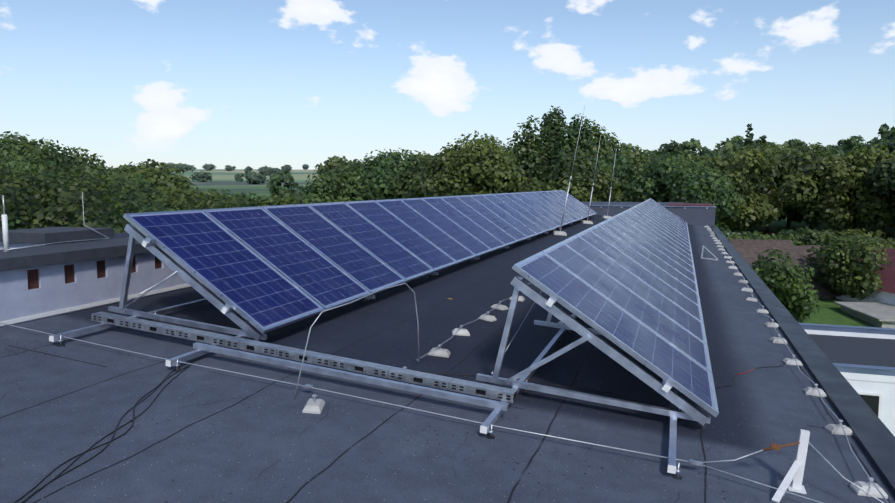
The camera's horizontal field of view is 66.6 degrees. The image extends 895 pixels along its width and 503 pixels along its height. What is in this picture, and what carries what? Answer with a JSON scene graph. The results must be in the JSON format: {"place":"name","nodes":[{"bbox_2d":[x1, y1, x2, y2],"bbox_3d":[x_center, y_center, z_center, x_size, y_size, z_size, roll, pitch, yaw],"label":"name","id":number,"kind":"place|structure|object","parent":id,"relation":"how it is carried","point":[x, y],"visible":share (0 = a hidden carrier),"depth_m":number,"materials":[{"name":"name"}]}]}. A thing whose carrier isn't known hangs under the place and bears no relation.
{"place":"outdoors","nodes":[
{"label":"outdoors","id":0,"kind":"place"},
{"bbox_2d":[0,215,894,502],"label":"roof sheet","id":1,"kind":"object","parent":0,"point":[194,433],"depth_m":4.41,"materials":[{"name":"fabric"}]},
{"bbox_2d":[0,227,199,326],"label":"neighbouring building","id":2,"kind":"structure","parent":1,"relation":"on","point":[46,281],"depth_m":6.37,"materials":[{"name":"paint"}]},
{"bbox_2d":[1,192,108,251],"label":"chimney rods","id":3,"kind":"object","parent":2,"relation":"on","point":[5,232],"visible":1,"depth_m":6.07,"materials":[{"name":"silver metal"}]},
{"bbox_2d":[49,196,710,479],"bbox_3d":[2.997,-0.568,15.812,5.050,0.896,24.118,7,8,18],"label":"solar panel mounting frame","id":4,"kind":"object","parent":1,"relation":"on","point":[666,389],"visible":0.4,"depth_m":4.92,"materials":[{"name":"metal"}]},
{"bbox_2d":[91,312,516,410],"bbox_3d":[-1.279,0.772,5.105,3.626,0.062,0.273,7,8,18],"label":"cable tray","id":5,"kind":"object","parent":4,"relation":"on","point":[422,378],"visible":0.98,"depth_m":4.95,"materials":[{"name":"metal"}]},
{"bbox_2d":[123,190,718,416],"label":"solar panels","id":6,"kind":"object","parent":4,"relation":"on","point":[255,265],"visible":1,"depth_m":7.24,"materials":[{"name":"blue glass"}]},
{"bbox_2d":[13,298,783,502],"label":"loose cables","id":7,"kind":"object","parent":1,"relation":"on","point":[81,454],"visible":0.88,"depth_m":3.86,"materials":[{"name":"black rubber"}]},
{"bbox_2d":[302,216,887,498],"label":"concrete blocks","id":8,"kind":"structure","parent":1,"relation":"on","point":[313,407],"depth_m":5.82,"materials":[{"name":"grey concrete"}]},
{"bbox_2d":[0,107,888,502],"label":"lightning wires","id":9,"kind":"object","parent":8,"relation":"on","point":[792,479],"visible":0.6,"depth_m":3.99,"materials":[{"name":"metal"}]},
{"bbox_2d":[582,202,715,226],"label":"parapet","id":10,"kind":"structure","parent":1,"relation":"on","point":[701,214],"depth_m":28.38,"materials":[{"name":"concrete"}]},
{"bbox_2d":[710,226,894,494],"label":"roof edge","id":11,"kind":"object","parent":1,"relation":"attached to","point":[874,436],"depth_m":5.89,"materials":[{"name":"metal"}]},
{"bbox_2d":[0,0,894,169],"label":"sky","id":12,"kind":"structure","parent":0,"point":[256,84],"materials":[{"name":"blue"}]},
{"bbox_2d":[108,169,894,326],"bbox_3d":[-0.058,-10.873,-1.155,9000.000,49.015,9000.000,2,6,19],"label":"terrain","id":13,"kind":"structure","parent":0,"point":[830,312],"depth_m":96.87,"materials":[{"name":"green plant"}]},
{"bbox_2d":[0,105,894,246],"bbox_3d":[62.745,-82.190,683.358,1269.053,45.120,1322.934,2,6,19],"label":"foliage","id":14,"kind":"object","parent":13,"relation":"on","point":[45,186],"visible":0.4,"depth_m":52.58,"materials":[{"name":"green plant"}]},
{"bbox_2d":[0,130,894,321],"bbox_3d":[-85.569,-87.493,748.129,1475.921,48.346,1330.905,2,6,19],"label":"foliage","id":15,"kind":"object","parent":13,"relation":"on","point":[762,204],"visible":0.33,"depth_m":74.58,"materials":[{"name":"green plant"}]},
{"bbox_2d":[191,135,885,298],"bbox_3d":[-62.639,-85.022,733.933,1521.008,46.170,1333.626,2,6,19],"label":"trunks","id":16,"kind":"object","parent":13,"relation":"on","point":[833,228],"depth_m":79.49,"materials":[{"name":"brown plant"}]},
{"bbox_2d":[724,232,894,304],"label":"houses","id":17,"kind":"structure","parent":13,"relation":"on","point":[749,250],"depth_m":47.35,"materials":[{"name":"brown tile"}]},
{"bbox_2d":[799,323,894,435],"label":"annex","id":18,"kind":"object","parent":13,"relation":"on","point":[861,359],"visible":0.06,"depth_m":19.87,"materials":[{"name":"paint"}]},
{"bbox_2d":[834,302,894,327],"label":"concrete slab","id":19,"kind":"structure","parent":13,"relation":"on","point":[879,314],"depth_m":39.68,"materials":[{"name":"concrete"}]}
]}

